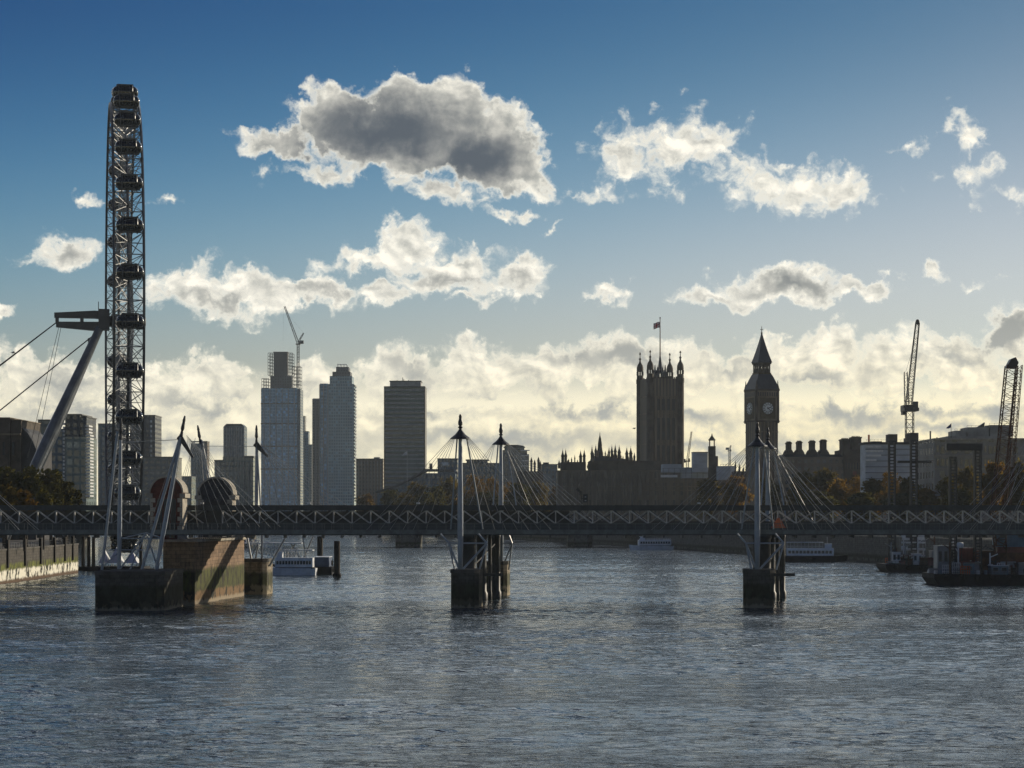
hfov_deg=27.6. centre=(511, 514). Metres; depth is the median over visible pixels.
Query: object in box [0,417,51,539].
stone building
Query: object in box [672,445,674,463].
window
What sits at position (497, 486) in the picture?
plane tree
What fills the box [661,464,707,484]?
scaffold enclosure
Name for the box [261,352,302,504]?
glass skyscraper
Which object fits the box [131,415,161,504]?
office tower
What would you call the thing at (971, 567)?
site cabin
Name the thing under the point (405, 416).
office tower
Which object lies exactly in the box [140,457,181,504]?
office block
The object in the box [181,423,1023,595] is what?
footbridge
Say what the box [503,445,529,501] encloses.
terraced building
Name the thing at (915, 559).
site cabin
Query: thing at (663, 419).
window
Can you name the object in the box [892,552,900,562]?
site cabin
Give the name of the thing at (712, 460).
stone turret
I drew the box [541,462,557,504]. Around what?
office block
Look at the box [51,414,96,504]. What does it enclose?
apartment tower
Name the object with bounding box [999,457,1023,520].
plane tree
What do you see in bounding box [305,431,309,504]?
apartment tower
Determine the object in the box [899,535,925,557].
scaffold tower
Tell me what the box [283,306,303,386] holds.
tower crane
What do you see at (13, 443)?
window
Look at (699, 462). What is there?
scaffold enclosure
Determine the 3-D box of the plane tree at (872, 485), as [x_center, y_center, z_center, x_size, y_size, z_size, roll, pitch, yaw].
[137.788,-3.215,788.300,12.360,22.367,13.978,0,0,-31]
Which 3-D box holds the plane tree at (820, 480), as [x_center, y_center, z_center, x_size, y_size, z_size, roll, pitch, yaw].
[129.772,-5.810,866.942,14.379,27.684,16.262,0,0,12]
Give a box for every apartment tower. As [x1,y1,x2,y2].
[37,419,49,434]
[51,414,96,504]
[303,416,305,504]
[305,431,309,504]
[308,444,311,504]
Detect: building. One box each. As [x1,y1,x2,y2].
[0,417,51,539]
[375,463,456,504]
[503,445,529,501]
[517,457,542,503]
[556,435,731,520]
[732,459,745,520]
[774,436,861,520]
[858,431,937,520]
[914,422,1023,536]
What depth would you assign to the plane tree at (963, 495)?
636.85 m
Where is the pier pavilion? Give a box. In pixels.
[78,537,149,570]
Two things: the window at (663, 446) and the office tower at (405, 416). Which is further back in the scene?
the office tower at (405, 416)
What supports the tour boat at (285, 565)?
on the river
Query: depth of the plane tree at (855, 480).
835.02 m
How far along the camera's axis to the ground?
560.52 m
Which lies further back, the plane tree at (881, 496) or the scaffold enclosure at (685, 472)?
the scaffold enclosure at (685, 472)
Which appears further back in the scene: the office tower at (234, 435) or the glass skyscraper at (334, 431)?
the glass skyscraper at (334, 431)
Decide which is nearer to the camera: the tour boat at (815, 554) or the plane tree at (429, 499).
the tour boat at (815, 554)
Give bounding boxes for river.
[0,535,1023,767]
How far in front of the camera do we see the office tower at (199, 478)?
1900.00 m
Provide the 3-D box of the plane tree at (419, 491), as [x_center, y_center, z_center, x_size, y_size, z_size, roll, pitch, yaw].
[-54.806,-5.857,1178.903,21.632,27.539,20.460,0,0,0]
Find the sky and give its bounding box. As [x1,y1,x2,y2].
[0,0,1023,504]
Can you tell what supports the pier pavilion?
in the river
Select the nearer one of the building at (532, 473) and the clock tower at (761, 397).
the clock tower at (761, 397)
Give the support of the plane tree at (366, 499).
on the ground
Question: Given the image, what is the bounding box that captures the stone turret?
[708,434,717,520]
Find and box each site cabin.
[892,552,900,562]
[911,553,920,564]
[928,550,933,556]
[933,545,954,571]
[963,564,973,573]
[987,565,1008,574]
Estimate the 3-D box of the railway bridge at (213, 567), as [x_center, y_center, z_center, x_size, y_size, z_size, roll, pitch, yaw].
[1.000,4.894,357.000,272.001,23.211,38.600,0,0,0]
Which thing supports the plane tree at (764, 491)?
on the ground
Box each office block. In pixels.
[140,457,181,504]
[182,476,195,504]
[214,456,254,504]
[437,458,457,483]
[463,459,498,491]
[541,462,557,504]
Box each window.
[2,442,4,454]
[12,442,14,454]
[657,399,659,409]
[657,418,659,439]
[657,445,659,460]
[662,399,664,409]
[662,418,664,439]
[662,445,664,460]
[667,399,669,409]
[667,418,669,439]
[667,445,669,463]
[672,399,674,409]
[672,418,674,439]
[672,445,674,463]
[938,550,941,562]
[944,550,947,562]
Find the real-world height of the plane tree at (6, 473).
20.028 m
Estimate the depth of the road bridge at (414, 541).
935.51 m
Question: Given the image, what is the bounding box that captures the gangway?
[244,536,312,566]
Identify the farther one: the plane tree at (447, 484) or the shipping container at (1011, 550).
the plane tree at (447, 484)
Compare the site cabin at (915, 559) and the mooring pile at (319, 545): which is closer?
the mooring pile at (319, 545)
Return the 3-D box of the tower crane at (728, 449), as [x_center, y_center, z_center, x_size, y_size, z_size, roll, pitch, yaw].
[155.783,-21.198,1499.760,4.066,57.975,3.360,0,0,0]
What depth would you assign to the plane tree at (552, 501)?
1149.28 m
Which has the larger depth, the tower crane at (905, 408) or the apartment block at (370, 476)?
the apartment block at (370, 476)
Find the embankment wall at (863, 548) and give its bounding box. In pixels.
[424,535,992,562]
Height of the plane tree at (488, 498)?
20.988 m
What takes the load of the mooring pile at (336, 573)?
in the river
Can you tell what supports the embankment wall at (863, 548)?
on the ground
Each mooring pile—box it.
[317,536,322,555]
[333,541,340,576]
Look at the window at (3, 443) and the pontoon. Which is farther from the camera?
the window at (3, 443)
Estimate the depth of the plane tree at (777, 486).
905.33 m
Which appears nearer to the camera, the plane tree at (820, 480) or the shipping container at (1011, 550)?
the shipping container at (1011, 550)
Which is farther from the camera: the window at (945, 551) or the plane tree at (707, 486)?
the plane tree at (707, 486)
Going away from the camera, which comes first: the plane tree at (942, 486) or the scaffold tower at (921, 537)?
the scaffold tower at (921, 537)
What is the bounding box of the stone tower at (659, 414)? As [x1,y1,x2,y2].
[636,317,683,466]
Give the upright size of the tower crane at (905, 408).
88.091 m
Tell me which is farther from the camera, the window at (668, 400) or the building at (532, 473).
the building at (532, 473)
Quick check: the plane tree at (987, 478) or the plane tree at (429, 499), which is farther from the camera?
the plane tree at (429, 499)
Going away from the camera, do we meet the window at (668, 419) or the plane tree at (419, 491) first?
the window at (668, 419)
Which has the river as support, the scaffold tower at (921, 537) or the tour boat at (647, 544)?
the tour boat at (647, 544)
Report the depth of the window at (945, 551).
434.07 m
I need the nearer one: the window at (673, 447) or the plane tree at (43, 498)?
the plane tree at (43, 498)
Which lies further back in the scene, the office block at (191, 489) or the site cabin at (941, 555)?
the office block at (191, 489)
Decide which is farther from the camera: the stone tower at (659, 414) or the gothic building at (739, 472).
the stone tower at (659, 414)
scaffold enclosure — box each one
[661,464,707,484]
[691,452,707,472]
[716,464,734,479]
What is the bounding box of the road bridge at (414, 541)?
[54,520,665,546]
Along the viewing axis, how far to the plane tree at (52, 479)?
509.27 m
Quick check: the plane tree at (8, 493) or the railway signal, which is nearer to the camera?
the railway signal
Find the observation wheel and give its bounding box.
[0,84,149,552]
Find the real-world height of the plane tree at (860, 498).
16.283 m
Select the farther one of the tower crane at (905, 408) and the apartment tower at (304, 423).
the apartment tower at (304, 423)
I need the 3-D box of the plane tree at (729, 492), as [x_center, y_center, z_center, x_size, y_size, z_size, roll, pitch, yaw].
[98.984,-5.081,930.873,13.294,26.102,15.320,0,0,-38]
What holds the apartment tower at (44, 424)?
on the ground
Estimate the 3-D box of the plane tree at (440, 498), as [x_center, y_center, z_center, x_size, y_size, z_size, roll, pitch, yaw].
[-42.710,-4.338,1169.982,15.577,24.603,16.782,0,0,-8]
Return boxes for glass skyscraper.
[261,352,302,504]
[312,364,356,504]
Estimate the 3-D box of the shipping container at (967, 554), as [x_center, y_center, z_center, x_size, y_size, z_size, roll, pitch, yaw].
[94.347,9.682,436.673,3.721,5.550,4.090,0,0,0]
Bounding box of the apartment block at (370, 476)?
[356,457,383,504]
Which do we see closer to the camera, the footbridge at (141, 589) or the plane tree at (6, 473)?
the footbridge at (141, 589)
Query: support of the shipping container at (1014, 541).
on the shipping container at (1011, 550)
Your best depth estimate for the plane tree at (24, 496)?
451.06 m
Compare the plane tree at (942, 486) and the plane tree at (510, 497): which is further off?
the plane tree at (510, 497)
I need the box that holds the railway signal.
[576,487,587,504]
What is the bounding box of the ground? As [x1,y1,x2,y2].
[0,538,61,548]
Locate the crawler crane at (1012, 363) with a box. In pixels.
[990,357,1023,573]
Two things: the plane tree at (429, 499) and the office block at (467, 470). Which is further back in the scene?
the office block at (467, 470)
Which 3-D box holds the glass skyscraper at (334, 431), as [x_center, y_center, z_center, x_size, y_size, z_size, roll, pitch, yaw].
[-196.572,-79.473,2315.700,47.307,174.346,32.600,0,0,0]
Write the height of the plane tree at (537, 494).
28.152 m
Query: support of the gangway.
on the river
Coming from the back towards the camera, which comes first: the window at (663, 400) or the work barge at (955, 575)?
the window at (663, 400)
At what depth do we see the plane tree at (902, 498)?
696.64 m
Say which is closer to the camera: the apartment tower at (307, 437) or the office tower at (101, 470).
the office tower at (101, 470)
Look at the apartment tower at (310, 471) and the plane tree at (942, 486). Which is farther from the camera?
the apartment tower at (310, 471)
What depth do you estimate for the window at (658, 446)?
1145.57 m
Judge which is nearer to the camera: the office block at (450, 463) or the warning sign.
the warning sign
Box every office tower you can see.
[98,423,117,504]
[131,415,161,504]
[191,441,208,504]
[223,424,246,456]
[384,378,426,488]
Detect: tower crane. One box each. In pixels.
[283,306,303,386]
[684,432,691,466]
[726,445,730,465]
[900,319,919,441]
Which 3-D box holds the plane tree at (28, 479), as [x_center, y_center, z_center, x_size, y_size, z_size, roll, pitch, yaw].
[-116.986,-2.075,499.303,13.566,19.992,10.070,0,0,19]
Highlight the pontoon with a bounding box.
[314,556,333,574]
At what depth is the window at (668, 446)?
1147.25 m
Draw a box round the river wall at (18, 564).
[0,535,78,583]
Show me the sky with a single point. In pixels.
(495, 206)
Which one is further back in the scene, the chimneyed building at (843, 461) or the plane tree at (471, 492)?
the plane tree at (471, 492)
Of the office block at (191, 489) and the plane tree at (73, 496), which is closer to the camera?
the plane tree at (73, 496)
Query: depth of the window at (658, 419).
1145.57 m
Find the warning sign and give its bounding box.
[771,518,785,527]
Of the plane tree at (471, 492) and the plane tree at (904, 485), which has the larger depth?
the plane tree at (471, 492)
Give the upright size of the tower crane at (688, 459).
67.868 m
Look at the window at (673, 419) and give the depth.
1147.81 m
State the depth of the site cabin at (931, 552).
531.63 m
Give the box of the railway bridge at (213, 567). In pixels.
[0,476,1023,603]
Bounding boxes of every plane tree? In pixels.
[0,465,19,546]
[0,481,17,547]
[6,465,47,546]
[14,489,37,550]
[35,468,72,544]
[35,490,54,549]
[59,481,83,543]
[355,493,375,504]
[380,489,398,504]
[392,492,416,504]
[400,480,428,504]
[412,492,437,504]
[428,486,447,504]
[437,475,465,504]
[456,474,490,503]
[463,491,506,504]
[484,476,512,499]
[504,483,532,504]
[528,480,548,504]
[547,486,555,504]
[693,478,721,520]
[721,475,754,518]
[754,477,776,519]
[770,484,787,514]
[782,469,812,504]
[790,491,839,520]
[807,467,838,520]
[827,478,848,520]
[837,492,879,520]
[842,474,859,502]
[860,477,887,519]
[874,472,902,514]
[878,493,922,535]
[898,474,922,497]
[914,488,940,520]
[934,475,957,520]
[940,488,978,537]
[952,463,978,537]
[976,461,1005,516]
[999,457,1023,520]
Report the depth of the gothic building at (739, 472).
1000.00 m
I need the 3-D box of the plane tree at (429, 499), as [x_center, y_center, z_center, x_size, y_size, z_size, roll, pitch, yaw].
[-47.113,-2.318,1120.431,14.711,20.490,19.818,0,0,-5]
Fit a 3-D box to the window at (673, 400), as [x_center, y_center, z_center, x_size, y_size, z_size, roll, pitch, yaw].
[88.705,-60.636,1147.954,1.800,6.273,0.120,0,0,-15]
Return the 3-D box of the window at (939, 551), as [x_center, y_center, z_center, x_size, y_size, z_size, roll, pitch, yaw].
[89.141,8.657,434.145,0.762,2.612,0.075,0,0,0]
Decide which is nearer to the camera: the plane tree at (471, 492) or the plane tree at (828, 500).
the plane tree at (828, 500)
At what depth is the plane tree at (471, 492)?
1156.59 m
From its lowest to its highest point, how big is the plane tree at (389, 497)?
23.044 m
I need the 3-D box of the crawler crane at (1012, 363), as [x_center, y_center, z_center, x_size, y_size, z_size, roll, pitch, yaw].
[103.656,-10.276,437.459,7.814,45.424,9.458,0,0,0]
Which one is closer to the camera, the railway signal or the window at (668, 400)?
the railway signal
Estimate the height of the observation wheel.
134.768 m
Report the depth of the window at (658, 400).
1145.57 m
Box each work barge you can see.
[876,440,938,571]
[922,443,1023,585]
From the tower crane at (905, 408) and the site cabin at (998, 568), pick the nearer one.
the site cabin at (998, 568)
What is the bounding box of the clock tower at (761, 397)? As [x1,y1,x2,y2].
[744,326,779,520]
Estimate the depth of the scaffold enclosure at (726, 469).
1030.00 m
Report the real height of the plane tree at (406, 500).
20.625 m
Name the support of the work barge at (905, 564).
on the river
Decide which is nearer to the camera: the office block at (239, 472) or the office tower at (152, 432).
the office tower at (152, 432)
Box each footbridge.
[0,414,1023,610]
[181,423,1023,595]
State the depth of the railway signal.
349.80 m
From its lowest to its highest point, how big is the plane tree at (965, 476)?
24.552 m
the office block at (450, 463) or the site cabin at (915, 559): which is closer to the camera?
the site cabin at (915, 559)
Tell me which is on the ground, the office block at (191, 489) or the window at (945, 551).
the office block at (191, 489)
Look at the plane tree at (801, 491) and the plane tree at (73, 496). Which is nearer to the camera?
the plane tree at (73, 496)
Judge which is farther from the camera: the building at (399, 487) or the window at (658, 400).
the building at (399, 487)
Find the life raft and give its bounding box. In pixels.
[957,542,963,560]
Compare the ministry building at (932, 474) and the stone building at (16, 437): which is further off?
the ministry building at (932, 474)
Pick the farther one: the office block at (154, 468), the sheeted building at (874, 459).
the office block at (154, 468)
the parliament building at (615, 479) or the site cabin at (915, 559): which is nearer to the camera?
the site cabin at (915, 559)
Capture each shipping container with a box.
[959,548,972,564]
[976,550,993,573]
[992,535,1023,546]
[996,547,1023,552]
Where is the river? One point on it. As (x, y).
(380, 653)
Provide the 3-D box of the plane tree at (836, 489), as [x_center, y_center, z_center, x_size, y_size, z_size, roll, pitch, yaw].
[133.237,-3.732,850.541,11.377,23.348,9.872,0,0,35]
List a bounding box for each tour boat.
[273,550,316,574]
[629,536,673,549]
[785,542,847,561]
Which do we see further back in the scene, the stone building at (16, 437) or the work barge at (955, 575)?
the stone building at (16, 437)
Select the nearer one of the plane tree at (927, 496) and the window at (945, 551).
the window at (945, 551)
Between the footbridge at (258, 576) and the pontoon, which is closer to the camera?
the footbridge at (258, 576)

